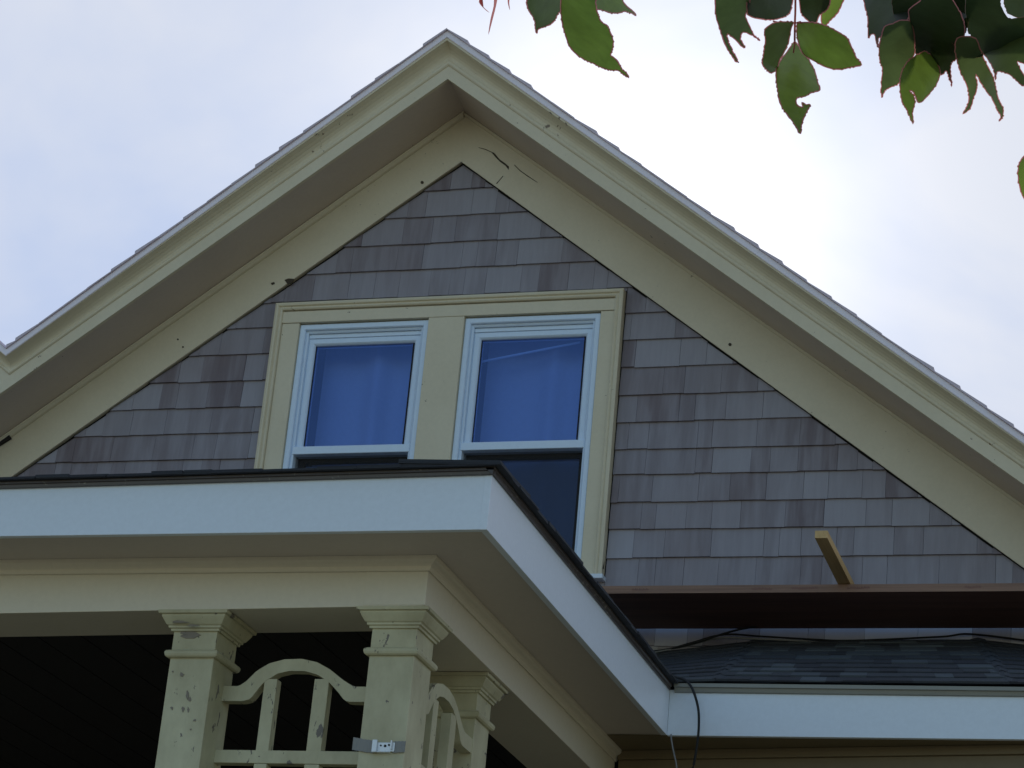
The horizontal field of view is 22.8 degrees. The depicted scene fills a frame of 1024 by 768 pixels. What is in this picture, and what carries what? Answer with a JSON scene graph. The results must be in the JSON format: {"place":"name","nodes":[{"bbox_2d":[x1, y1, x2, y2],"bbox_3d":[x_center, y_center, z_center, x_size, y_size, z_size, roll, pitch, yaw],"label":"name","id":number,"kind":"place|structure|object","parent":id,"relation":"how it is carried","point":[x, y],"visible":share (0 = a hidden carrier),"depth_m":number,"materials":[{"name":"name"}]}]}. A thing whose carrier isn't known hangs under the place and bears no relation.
{"place":"outdoors","nodes":[
{"label":"outdoors","id":0,"kind":"place"},
{"bbox_2d":[0,0,1023,432],"label":"sky","id":1,"kind":"structure","parent":0,"point":[120,120],"materials":[{"name":"white"}]},
{"label":"ground","id":2,"kind":"structure","parent":0,"visible":0},
{"bbox_2d":[0,459,677,767],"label":"porch","id":3,"kind":"object","parent":2,"relation":"on","point":[437,613],"visible":0.99,"depth_m":7.97,"materials":[{"name":"white paint"}]},
{"bbox_2d":[352,737,405,752],"bbox_3d":[-0.401,1.081,7.609,0.169,0.049,0.016,-2,-23,17],"label":"metal bracket","id":4,"kind":"object","parent":3,"relation":"attached to","point":[370,746],"visible":1,"depth_m":7.61,"materials":[{"name":"metal"}]},
{"bbox_2d":[670,734,677,767],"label":"dangling wire","id":5,"kind":"object","parent":3,"relation":"hanging from","point":[673,750],"visible":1,"depth_m":9.41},
{"bbox_2d":[0,28,1023,767],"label":"house","id":6,"kind":"structure","parent":2,"relation":"on","point":[616,360],"depth_m":11.28,"materials":[{"name":"grey wood"}]},
{"bbox_2d":[282,320,428,468],"bbox_3d":[-0.698,0.329,11.522,0.631,1.234,0.228,-2,-23,17],"label":"window","id":7,"kind":"structure","parent":6,"relation":"in","point":[369,404],"depth_m":11.67,"materials":[{"name":"glass"}]},
{"bbox_2d":[451,313,600,558],"bbox_3d":[0.073,0.305,11.284,0.638,1.234,0.228,-2,-23,17],"label":"window","id":8,"kind":"structure","parent":6,"relation":"in","point":[537,416],"depth_m":11.40,"materials":[{"name":"glass"}]},
{"bbox_2d":[674,675,699,767],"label":"hanging cable","id":9,"kind":"object","parent":6,"relation":"hanging from","point":[698,712],"visible":0.89,"depth_m":9.40,"materials":[{"name":"black rubber"}]},
{"bbox_2d":[654,626,755,650],"bbox_3d":[0.798,1.053,10.513,0.534,0.149,0.060,2,-22,9],"label":"roof cable","id":10,"kind":"object","parent":6,"relation":"on","point":[724,633],"visible":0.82,"depth_m":10.49,"materials":[{"name":"black rubber"}]},
{"bbox_2d":[602,583,1023,628],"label":"scaffold plank","id":11,"kind":"object","parent":6,"relation":"attached to","point":[979,605],"visible":0.91,"depth_m":10.16,"materials":[{"name":"wood"}]},
{"bbox_2d":[815,531,853,583],"bbox_3d":[1.289,0.750,9.932,0.058,0.036,0.958,-2,-23,17],"label":"lumber stick","id":12,"kind":"object","parent":11,"relation":"on","point":[832,556],"visible":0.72,"depth_m":9.71,"materials":[{"name":"brown wood"}]},
{"bbox_2d":[655,633,1023,652],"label":"roof cable","id":13,"kind":"object","parent":6,"relation":"on","point":[789,638],"visible":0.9,"depth_m":10.41,"materials":[{"name":"black rubber cable"}]},
{"bbox_2d":[479,0,1023,198],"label":"tree","id":14,"kind":"object","parent":2,"relation":"on","point":[930,34],"visible":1,"depth_m":2.87,"materials":[{"name":"green plant"}]}
]}

